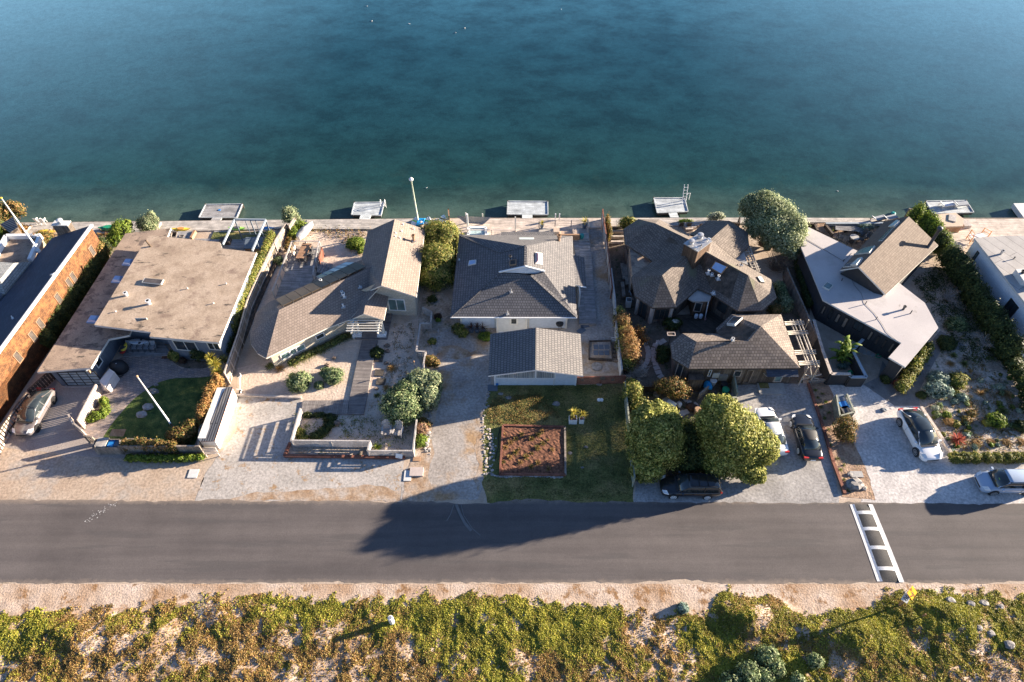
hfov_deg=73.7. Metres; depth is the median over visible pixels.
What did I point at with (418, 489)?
dirt verge
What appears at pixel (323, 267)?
deck steps
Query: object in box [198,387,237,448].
shed
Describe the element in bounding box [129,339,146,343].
paddle board
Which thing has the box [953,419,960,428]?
shrub
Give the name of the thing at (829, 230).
planter wall
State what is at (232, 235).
lawn
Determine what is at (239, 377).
gate
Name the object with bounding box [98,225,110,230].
canoe
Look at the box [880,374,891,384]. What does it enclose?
shrub
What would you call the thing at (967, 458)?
boxwood
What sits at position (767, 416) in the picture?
parked car
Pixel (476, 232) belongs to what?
hot tub
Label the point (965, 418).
shrub
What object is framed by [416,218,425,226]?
sail boat
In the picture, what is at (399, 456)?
sign board
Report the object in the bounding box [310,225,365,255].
beach grass
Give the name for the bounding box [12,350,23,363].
window
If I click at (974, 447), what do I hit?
garden plant
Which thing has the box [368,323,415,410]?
beach grass
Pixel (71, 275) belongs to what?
window
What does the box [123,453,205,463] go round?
plant border
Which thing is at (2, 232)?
shrub
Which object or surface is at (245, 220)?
pergola
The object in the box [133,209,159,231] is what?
shrub
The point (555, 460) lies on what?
planting bed
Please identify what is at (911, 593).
traffic sign
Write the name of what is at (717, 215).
shrub
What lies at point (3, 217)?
shrub
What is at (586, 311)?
side deck
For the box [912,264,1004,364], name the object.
garden plants
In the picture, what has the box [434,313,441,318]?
shrub
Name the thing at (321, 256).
fence
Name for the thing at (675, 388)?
shrub
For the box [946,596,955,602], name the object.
bank rock
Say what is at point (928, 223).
climbing plant
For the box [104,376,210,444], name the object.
lawn
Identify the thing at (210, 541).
road
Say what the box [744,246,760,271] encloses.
arbour
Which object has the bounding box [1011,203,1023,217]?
boat canopy
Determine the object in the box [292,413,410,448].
beach grass
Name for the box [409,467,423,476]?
utility cover
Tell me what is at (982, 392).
feather grass
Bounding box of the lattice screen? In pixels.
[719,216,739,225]
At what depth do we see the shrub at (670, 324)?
65.80 m
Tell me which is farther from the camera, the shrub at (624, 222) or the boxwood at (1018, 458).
the shrub at (624, 222)
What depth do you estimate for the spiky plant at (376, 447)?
57.65 m
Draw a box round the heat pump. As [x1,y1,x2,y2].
[625,297,631,307]
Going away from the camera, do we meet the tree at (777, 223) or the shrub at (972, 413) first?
the shrub at (972, 413)
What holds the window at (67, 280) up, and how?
in the house at (32, 299)
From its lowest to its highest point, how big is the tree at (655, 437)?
5.492 m
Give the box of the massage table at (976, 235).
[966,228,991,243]
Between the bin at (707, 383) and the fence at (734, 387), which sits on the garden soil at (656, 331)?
the bin at (707, 383)
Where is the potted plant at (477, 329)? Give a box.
[472,323,480,332]
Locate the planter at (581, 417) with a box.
[576,410,587,423]
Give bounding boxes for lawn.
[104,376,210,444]
[211,232,268,238]
[482,383,633,502]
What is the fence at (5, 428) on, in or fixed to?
on the driveway at (59, 432)
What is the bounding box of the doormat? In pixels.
[759,383,768,387]
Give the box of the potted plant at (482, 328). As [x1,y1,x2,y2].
[478,322,488,331]
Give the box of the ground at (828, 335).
[0,223,1023,663]
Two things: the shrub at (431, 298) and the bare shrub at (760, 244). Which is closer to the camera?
the shrub at (431, 298)
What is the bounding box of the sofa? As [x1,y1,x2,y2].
[553,228,579,239]
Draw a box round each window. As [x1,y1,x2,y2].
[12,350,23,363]
[27,330,37,342]
[35,317,45,329]
[53,292,62,304]
[64,277,73,289]
[69,271,77,283]
[88,244,95,256]
[95,357,102,368]
[171,340,198,350]
[206,343,221,350]
[280,351,290,360]
[289,347,297,355]
[295,343,305,352]
[315,332,324,339]
[334,265,347,268]
[340,262,353,264]
[388,299,405,310]
[496,373,515,377]
[510,318,517,324]
[516,371,535,378]
[535,371,555,378]
[637,301,647,319]
[653,309,669,319]
[675,364,683,377]
[693,302,702,311]
[715,300,727,314]
[732,370,742,376]
[772,377,782,381]
[827,309,833,318]
[834,313,840,322]
[840,317,848,327]
[851,320,864,332]
[866,331,873,340]
[873,336,880,344]
[887,343,894,352]
[971,251,978,262]
[1002,298,1018,318]
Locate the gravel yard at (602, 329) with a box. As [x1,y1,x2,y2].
[581,229,622,373]
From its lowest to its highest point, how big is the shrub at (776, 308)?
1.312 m
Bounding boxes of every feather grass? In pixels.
[945,359,954,367]
[949,352,958,360]
[960,360,967,367]
[974,388,988,398]
[993,407,1008,416]
[1000,389,1016,399]
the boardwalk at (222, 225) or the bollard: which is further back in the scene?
the boardwalk at (222, 225)
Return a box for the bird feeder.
[667,332,675,344]
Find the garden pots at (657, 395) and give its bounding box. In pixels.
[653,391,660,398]
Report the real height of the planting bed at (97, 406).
0.001 m
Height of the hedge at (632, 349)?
3.162 m
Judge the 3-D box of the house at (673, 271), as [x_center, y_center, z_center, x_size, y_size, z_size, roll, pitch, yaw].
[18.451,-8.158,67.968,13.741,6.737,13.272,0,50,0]
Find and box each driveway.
[0,375,125,457]
[829,385,1023,504]
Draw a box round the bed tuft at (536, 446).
[533,444,540,451]
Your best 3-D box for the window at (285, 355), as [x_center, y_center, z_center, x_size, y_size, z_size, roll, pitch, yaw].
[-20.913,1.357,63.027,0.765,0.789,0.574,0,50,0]
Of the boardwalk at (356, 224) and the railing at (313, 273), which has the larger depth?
the boardwalk at (356, 224)
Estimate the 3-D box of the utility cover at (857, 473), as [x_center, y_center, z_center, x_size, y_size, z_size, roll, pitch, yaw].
[28.302,10.934,56.056,1.000,0.060,0.550,0,50,0]
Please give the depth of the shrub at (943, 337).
64.63 m
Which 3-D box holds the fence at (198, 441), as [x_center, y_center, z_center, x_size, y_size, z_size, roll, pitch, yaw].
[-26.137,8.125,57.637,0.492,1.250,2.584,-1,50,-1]
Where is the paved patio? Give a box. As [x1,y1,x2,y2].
[75,356,223,437]
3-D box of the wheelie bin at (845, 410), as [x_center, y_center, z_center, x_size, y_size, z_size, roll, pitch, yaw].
[28.814,6.209,59.388,0.721,1.030,0.786,-9,51,-7]
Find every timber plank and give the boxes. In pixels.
[620,263,625,279]
[620,282,625,297]
[624,264,628,284]
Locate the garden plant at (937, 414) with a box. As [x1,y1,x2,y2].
[934,411,941,418]
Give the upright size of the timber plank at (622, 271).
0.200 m
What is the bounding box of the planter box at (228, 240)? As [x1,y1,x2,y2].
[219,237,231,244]
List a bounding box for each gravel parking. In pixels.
[195,397,403,500]
[634,383,838,503]
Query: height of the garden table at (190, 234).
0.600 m
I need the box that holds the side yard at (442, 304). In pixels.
[418,286,491,371]
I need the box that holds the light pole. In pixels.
[409,177,418,219]
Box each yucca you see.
[205,351,223,376]
[217,353,228,364]
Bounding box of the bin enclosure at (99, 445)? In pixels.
[92,429,125,454]
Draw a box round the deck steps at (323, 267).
[314,261,332,274]
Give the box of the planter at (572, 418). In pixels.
[567,406,578,423]
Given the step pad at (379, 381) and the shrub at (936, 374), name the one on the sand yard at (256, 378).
the step pad at (379, 381)
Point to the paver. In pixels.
(581, 330)
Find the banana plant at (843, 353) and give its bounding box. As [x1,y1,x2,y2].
[829,335,860,362]
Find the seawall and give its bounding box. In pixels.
[16,218,1023,222]
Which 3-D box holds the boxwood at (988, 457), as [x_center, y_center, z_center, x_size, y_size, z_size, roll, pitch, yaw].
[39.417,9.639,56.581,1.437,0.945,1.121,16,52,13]
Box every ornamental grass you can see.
[263,360,273,370]
[273,365,285,372]
[385,363,395,373]
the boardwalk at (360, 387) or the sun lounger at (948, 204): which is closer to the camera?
the boardwalk at (360, 387)
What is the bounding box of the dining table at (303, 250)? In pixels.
[296,243,311,262]
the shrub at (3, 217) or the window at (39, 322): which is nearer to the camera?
the window at (39, 322)
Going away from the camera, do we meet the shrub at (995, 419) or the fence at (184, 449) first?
the fence at (184, 449)
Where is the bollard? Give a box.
[388,615,394,624]
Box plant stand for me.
[693,313,704,319]
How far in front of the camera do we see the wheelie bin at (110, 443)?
56.82 m
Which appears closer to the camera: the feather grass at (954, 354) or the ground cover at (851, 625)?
the ground cover at (851, 625)
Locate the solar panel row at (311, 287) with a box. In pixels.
[275,262,365,306]
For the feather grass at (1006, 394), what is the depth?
60.94 m
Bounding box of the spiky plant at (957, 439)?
[948,432,966,445]
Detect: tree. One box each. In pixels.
[623,398,687,483]
[667,416,707,473]
[693,393,780,484]
[735,188,809,259]
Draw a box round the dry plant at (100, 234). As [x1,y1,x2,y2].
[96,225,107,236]
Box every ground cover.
[0,585,1023,681]
[0,586,1023,681]
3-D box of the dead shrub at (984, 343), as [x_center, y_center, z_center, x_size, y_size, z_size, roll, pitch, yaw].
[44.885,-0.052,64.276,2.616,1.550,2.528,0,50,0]
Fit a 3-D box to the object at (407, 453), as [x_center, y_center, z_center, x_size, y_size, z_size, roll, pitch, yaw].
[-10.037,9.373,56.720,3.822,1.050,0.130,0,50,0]
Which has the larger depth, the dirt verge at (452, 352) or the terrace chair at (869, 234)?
the terrace chair at (869, 234)
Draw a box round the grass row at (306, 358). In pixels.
[287,332,352,367]
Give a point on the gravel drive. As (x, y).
(454, 463)
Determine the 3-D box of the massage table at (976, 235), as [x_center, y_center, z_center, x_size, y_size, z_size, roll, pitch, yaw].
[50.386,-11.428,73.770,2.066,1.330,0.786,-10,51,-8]
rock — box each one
[333,420,340,425]
[552,401,559,405]
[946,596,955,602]
[966,600,974,605]
[976,625,982,630]
[979,599,988,605]
[987,630,995,636]
[1004,640,1014,648]
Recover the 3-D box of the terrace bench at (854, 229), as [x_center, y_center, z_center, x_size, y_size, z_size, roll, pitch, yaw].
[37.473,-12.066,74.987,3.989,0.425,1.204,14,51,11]
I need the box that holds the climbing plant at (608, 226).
[605,213,612,240]
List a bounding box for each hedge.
[37,303,72,348]
[49,235,113,327]
[195,372,225,423]
[226,323,238,354]
[230,229,277,336]
[451,223,457,265]
[611,310,641,372]
[612,305,636,373]
[893,341,934,394]
[932,230,1023,362]
[985,338,1023,412]
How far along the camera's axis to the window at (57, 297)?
65.23 m
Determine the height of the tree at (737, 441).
7.033 m
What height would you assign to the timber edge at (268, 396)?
0.250 m
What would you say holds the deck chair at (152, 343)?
on the deck at (162, 349)
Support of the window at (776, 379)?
in the cottage
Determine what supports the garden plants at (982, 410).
on the garden soil at (943, 356)
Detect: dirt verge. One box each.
[231,484,399,501]
[402,439,434,501]
[437,345,488,358]
[473,416,483,490]
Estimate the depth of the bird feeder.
63.65 m
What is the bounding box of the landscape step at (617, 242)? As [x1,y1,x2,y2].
[610,240,623,243]
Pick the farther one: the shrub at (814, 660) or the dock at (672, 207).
the dock at (672, 207)
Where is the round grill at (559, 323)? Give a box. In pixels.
[556,321,563,329]
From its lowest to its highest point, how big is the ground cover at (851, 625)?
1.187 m
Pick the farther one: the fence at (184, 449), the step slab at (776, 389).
the step slab at (776, 389)
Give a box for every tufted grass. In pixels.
[971,436,983,445]
[986,438,995,447]
[999,437,1013,446]
[1014,437,1023,446]
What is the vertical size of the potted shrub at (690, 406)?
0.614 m
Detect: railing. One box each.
[272,241,320,297]
[312,266,316,280]
[461,229,515,234]
[538,219,588,232]
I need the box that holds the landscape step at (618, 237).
[611,235,623,238]
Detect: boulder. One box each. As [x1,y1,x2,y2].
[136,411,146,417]
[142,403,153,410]
[149,388,158,394]
[694,406,701,414]
[845,477,864,490]
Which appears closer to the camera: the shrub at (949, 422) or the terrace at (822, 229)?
the shrub at (949, 422)
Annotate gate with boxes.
[67,414,79,430]
[236,372,241,393]
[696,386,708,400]
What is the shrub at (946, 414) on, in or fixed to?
on the garden soil at (943, 356)
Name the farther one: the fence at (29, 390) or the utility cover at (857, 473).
the fence at (29, 390)
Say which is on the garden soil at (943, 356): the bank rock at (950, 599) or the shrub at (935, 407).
the shrub at (935, 407)
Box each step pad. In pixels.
[374,355,383,361]
[374,369,383,375]
[376,378,385,384]
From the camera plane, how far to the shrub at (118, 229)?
72.42 m
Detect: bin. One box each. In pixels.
[107,440,115,446]
[113,440,120,446]
[703,381,712,389]
[710,379,716,385]
[720,381,727,388]
[722,386,729,394]
[833,394,846,407]
[835,401,849,411]
[838,407,850,415]
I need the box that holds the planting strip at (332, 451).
[287,443,405,457]
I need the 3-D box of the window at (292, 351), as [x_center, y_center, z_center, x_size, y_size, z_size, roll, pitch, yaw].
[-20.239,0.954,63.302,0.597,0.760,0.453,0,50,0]
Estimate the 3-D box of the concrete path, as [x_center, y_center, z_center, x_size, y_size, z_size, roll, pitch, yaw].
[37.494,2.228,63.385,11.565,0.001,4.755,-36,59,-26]
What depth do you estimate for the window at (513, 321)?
64.72 m
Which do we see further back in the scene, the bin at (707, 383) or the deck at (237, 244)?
the deck at (237, 244)
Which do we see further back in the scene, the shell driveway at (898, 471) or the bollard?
the shell driveway at (898, 471)
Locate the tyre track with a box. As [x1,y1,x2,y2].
[455,504,471,530]
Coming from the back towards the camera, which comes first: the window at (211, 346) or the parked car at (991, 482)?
the window at (211, 346)
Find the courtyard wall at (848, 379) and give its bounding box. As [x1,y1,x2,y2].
[812,320,867,386]
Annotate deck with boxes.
[123,339,168,356]
[169,231,265,262]
[275,248,319,298]
[355,313,392,339]
[458,227,502,234]
[539,228,588,241]
[573,241,595,325]
[680,310,724,332]
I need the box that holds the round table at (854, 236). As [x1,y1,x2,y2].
[849,234,858,243]
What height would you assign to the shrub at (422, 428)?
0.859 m
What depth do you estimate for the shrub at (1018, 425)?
58.60 m
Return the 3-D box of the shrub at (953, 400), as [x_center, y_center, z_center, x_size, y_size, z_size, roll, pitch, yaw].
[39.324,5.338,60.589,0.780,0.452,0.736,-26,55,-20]
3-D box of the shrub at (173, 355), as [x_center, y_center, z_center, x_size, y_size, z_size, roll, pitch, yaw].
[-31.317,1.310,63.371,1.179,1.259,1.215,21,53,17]
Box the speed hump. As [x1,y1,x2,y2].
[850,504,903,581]
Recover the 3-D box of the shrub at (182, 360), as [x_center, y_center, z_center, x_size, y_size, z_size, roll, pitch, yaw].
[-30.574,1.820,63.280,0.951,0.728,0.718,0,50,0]
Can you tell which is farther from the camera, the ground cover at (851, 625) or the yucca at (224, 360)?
the yucca at (224, 360)
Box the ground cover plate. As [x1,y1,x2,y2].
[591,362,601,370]
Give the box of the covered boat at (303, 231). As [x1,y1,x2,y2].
[296,221,312,240]
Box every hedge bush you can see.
[418,237,457,293]
[420,217,462,250]
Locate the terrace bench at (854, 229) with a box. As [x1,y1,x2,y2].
[834,226,869,233]
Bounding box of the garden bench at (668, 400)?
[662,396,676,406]
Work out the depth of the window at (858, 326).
63.92 m
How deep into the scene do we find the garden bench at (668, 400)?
60.12 m
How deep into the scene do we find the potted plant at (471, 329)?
65.55 m
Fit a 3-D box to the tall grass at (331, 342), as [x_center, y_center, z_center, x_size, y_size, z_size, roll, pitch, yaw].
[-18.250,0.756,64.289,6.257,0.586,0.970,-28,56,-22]
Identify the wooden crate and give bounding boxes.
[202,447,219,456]
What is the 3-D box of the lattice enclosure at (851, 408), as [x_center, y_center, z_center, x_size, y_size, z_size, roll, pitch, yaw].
[28.727,5.903,59.542,1.488,1.212,2.377,0,50,0]
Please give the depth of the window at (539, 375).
60.71 m
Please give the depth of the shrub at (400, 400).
58.40 m
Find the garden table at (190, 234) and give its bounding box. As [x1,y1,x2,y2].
[174,230,196,238]
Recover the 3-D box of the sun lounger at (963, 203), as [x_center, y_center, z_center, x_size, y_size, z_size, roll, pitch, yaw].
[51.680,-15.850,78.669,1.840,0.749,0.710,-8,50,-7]
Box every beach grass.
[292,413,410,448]
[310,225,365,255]
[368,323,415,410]
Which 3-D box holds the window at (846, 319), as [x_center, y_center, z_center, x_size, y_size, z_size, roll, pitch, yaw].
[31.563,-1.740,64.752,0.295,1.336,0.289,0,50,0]
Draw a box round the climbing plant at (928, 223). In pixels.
[907,201,955,254]
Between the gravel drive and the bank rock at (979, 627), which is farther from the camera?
the gravel drive
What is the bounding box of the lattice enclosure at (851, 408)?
[831,394,854,422]
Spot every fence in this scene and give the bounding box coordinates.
[0,392,28,454]
[27,373,55,392]
[73,422,86,434]
[76,384,102,428]
[83,435,94,443]
[117,445,204,453]
[197,422,203,452]
[223,216,296,384]
[237,252,281,357]
[290,408,303,439]
[290,439,369,447]
[318,247,324,263]
[367,441,371,452]
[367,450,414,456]
[412,419,417,454]
[416,307,432,367]
[576,375,625,384]
[601,209,612,298]
[611,268,622,377]
[623,381,635,486]
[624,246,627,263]
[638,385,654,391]
[731,375,738,396]
[782,268,816,346]
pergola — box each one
[222,218,269,259]
[784,319,821,384]
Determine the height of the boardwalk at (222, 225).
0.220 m
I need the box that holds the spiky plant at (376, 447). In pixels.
[372,443,382,449]
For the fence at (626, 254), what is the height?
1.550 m
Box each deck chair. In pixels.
[125,340,131,350]
[130,340,137,350]
[136,340,143,350]
[142,340,149,350]
[148,340,157,350]
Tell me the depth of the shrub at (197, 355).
62.67 m
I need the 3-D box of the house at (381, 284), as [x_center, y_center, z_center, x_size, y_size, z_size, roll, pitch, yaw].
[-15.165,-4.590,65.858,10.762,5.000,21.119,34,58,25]
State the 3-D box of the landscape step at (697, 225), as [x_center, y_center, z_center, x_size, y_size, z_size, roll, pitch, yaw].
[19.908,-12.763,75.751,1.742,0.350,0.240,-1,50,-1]
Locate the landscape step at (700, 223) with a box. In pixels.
[684,222,702,225]
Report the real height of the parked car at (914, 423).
1.706 m
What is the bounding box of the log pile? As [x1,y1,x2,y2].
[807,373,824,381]
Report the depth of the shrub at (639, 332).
64.48 m
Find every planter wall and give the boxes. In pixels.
[807,222,818,230]
[824,224,833,236]
[825,222,882,226]
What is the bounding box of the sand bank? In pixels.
[0,584,1023,681]
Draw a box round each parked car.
[12,387,56,435]
[659,471,722,499]
[753,407,789,455]
[789,414,823,460]
[896,407,942,461]
[974,467,1023,495]
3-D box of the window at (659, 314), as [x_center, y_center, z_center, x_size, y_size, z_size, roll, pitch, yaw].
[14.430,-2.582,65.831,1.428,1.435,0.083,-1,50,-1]
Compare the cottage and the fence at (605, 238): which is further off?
the fence at (605, 238)
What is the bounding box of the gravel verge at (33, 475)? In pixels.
[0,447,204,501]
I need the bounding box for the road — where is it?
[0,498,1023,583]
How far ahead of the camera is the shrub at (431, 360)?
62.99 m
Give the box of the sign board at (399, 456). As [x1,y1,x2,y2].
[395,453,402,458]
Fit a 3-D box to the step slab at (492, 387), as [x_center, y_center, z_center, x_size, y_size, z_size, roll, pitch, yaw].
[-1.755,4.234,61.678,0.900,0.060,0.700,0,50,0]
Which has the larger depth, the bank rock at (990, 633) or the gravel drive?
the gravel drive
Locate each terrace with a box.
[0,233,45,300]
[811,223,879,248]
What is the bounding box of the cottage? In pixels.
[670,314,799,382]
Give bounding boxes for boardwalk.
[17,219,306,234]
[301,400,348,414]
[306,219,448,229]
[348,340,377,414]
[449,218,600,233]
[604,218,898,225]
[916,219,1023,249]
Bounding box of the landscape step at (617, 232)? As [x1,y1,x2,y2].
[612,230,622,233]
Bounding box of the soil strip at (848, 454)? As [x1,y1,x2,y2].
[810,383,874,499]
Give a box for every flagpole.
[0,197,40,252]
[136,375,173,426]
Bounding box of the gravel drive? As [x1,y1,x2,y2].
[400,328,491,501]
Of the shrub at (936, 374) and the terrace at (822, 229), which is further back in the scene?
the terrace at (822, 229)
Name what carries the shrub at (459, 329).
on the gravel drive
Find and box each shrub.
[0,201,18,227]
[0,226,8,240]
[2,199,26,218]
[4,223,29,233]
[30,229,56,243]
[85,395,110,422]
[96,241,111,261]
[105,216,136,248]
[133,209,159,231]
[164,417,199,444]
[167,349,179,361]
[177,357,187,363]
[188,349,207,362]
[273,256,283,265]
[280,205,301,224]
[283,235,295,251]
[284,369,315,393]
[287,219,306,239]
[292,427,308,439]
[302,411,337,439]
[313,380,323,389]
[318,366,327,377]
[321,366,344,386]
[345,236,364,253]
[368,345,384,358]
[375,376,425,427]
[406,367,444,413]
[413,418,430,434]
[413,433,428,447]
[414,417,432,427]
[425,354,439,367]
[426,294,437,302]
[427,337,436,344]
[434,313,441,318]
[449,323,469,337]
[477,331,491,341]
[616,215,635,228]
[619,377,648,409]
[622,360,651,384]
[634,324,651,344]
[650,375,692,399]
[653,344,670,364]
[662,317,682,330]
[676,601,689,613]
[677,219,693,222]
[685,402,696,411]
[706,211,725,220]
[719,644,787,681]
[752,236,768,253]
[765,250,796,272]
[765,304,782,313]
[772,278,788,297]
[772,293,795,312]
[788,670,804,681]
[792,257,813,307]
[806,652,824,669]
[830,414,858,444]
[836,358,850,370]
[858,223,873,230]
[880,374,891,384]
[915,391,926,399]
[921,379,954,399]
[924,369,950,385]
[931,405,940,410]
[935,334,955,342]
[936,339,959,351]
[939,287,958,306]
[942,411,951,417]
[944,314,969,332]
[944,418,953,426]
[948,371,969,389]
[950,397,959,404]
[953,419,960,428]
[955,392,968,401]
[960,415,972,424]
[960,431,970,438]
[966,409,976,417]
[974,331,994,347]
[976,377,984,382]
[981,419,991,426]
[984,411,1008,428]
[995,383,1005,390]
[1012,419,1023,432]
[1015,408,1023,413]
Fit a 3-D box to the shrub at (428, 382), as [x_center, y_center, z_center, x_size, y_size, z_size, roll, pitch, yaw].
[-7.788,4.213,59.950,3.621,2.851,4.193,0,50,0]
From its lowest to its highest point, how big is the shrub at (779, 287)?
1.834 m
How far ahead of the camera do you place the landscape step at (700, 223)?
75.86 m
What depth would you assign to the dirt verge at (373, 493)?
54.84 m
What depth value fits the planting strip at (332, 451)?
57.52 m
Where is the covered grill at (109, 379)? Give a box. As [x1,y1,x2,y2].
[100,369,119,391]
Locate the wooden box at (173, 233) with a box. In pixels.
[170,231,176,236]
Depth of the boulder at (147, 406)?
60.08 m
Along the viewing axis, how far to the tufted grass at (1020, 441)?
58.00 m
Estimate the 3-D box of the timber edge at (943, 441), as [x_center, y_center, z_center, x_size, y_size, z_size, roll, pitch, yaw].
[36.435,7.640,58.683,0.293,0.270,4.815,-7,50,-6]
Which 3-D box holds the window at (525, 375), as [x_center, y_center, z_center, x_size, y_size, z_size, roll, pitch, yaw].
[1.188,2.559,60.126,1.804,2.437,0.080,0,50,0]
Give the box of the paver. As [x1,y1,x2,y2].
[577,327,585,333]
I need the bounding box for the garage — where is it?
[488,328,582,385]
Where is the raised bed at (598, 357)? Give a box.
[588,340,612,361]
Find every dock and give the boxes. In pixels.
[198,203,243,219]
[351,199,386,218]
[507,200,547,217]
[652,184,690,217]
[924,200,973,215]
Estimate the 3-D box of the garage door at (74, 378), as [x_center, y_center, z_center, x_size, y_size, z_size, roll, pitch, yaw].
[-38.561,3.360,61.102,3.366,2.058,0.134,-1,50,-1]
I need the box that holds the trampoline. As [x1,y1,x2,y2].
[109,359,128,374]
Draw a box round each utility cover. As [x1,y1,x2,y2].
[187,469,198,477]
[403,470,410,480]
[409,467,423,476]
[850,471,863,476]
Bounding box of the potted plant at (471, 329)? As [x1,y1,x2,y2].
[466,322,473,332]
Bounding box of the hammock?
[457,212,490,224]
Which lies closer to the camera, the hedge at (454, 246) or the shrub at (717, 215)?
the hedge at (454, 246)
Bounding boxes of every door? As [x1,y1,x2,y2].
[56,371,100,385]
[743,370,753,382]
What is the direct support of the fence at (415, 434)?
on the ground at (828, 335)
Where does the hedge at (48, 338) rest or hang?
on the ground at (828, 335)
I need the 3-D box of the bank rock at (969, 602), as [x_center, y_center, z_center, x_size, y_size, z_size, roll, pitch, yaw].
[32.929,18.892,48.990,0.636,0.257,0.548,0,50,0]
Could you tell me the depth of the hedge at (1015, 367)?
62.03 m
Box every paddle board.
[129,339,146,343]
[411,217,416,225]
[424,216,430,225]
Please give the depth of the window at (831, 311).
65.34 m
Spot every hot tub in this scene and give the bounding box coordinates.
[244,237,263,253]
[467,226,486,234]
[938,213,971,232]
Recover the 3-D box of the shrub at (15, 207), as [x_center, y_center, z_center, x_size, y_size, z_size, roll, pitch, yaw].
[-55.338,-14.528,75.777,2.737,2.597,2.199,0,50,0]
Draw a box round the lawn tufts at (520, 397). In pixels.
[487,392,559,424]
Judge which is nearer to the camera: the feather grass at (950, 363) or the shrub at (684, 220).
the feather grass at (950, 363)
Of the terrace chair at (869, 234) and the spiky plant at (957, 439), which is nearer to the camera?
the spiky plant at (957, 439)
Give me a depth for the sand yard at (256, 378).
62.24 m
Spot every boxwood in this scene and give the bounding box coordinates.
[947,451,963,463]
[960,451,973,463]
[968,451,983,464]
[980,451,995,464]
[992,451,1004,463]
[1002,451,1014,464]
[1009,450,1023,464]
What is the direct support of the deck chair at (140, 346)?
on the deck at (162, 349)
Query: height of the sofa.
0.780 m
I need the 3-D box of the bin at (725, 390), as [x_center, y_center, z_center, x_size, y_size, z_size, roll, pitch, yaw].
[19.075,4.479,61.094,0.648,0.640,0.648,0,50,0]
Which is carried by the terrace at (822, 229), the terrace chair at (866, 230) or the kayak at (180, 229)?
the terrace chair at (866, 230)
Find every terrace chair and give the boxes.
[846,238,854,246]
[856,234,866,243]
[858,227,868,235]
[863,230,872,239]
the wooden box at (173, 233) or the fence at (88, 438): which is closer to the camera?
the fence at (88, 438)
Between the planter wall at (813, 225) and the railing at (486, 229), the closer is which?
the railing at (486, 229)
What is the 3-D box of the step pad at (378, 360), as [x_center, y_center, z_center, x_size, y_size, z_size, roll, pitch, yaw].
[-12.453,1.661,63.811,0.800,0.100,0.720,2,50,2]
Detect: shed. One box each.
[0,217,21,233]
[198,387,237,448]
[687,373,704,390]
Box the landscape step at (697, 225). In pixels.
[683,224,699,227]
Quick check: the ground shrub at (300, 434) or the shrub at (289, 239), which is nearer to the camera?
the ground shrub at (300, 434)
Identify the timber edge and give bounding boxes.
[236,393,301,398]
[283,442,290,455]
[283,454,404,458]
[807,383,846,493]
[920,406,952,452]
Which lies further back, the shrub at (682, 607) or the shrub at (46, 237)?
the shrub at (46, 237)
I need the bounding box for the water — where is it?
[0,0,1023,221]
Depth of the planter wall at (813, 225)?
75.45 m
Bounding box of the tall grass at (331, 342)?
[287,333,347,365]
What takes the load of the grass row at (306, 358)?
on the ground at (828, 335)
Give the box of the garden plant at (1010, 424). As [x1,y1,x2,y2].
[1006,421,1012,428]
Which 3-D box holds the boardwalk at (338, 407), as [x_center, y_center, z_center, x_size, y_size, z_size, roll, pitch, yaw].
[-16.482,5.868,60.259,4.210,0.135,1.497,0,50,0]
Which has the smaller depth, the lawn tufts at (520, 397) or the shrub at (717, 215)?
the lawn tufts at (520, 397)
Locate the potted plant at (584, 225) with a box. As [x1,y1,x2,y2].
[579,216,588,228]
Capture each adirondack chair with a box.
[381,419,391,437]
[392,420,404,438]
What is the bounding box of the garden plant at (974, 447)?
[970,443,977,451]
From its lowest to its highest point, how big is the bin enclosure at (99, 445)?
1.850 m
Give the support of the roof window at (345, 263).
in the house at (381, 284)
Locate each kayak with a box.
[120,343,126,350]
[172,227,189,230]
[228,226,244,229]
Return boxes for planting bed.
[92,402,102,412]
[172,359,209,367]
[499,424,566,476]
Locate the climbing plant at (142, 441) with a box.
[119,436,178,453]
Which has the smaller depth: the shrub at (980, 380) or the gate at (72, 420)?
the gate at (72, 420)
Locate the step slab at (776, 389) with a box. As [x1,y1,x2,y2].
[757,383,785,394]
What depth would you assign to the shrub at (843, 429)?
57.49 m
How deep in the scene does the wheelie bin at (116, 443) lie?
56.82 m
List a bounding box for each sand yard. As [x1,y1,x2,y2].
[237,319,421,449]
[249,230,367,333]
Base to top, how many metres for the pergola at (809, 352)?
2.706 m
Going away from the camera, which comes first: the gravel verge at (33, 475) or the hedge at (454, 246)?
the gravel verge at (33, 475)
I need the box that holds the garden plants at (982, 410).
[927,360,1023,451]
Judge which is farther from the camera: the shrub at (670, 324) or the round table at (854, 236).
the round table at (854, 236)
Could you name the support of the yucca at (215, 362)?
on the ground at (828, 335)
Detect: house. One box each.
[0,218,109,422]
[37,228,256,387]
[250,219,424,366]
[450,232,586,332]
[623,219,776,323]
[797,216,942,381]
[966,236,1023,336]
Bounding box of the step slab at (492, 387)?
[488,385,497,390]
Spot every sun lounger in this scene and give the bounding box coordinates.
[870,215,885,221]
[883,214,898,221]
[938,201,955,208]
[953,200,968,208]
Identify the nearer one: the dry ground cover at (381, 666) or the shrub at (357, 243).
the dry ground cover at (381, 666)
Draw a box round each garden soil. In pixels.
[607,228,809,477]
[919,301,1023,453]
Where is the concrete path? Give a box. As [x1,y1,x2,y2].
[864,331,965,405]
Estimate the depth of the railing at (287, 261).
70.87 m
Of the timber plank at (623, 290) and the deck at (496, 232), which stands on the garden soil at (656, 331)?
the timber plank at (623, 290)
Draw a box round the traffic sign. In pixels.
[898,585,916,605]

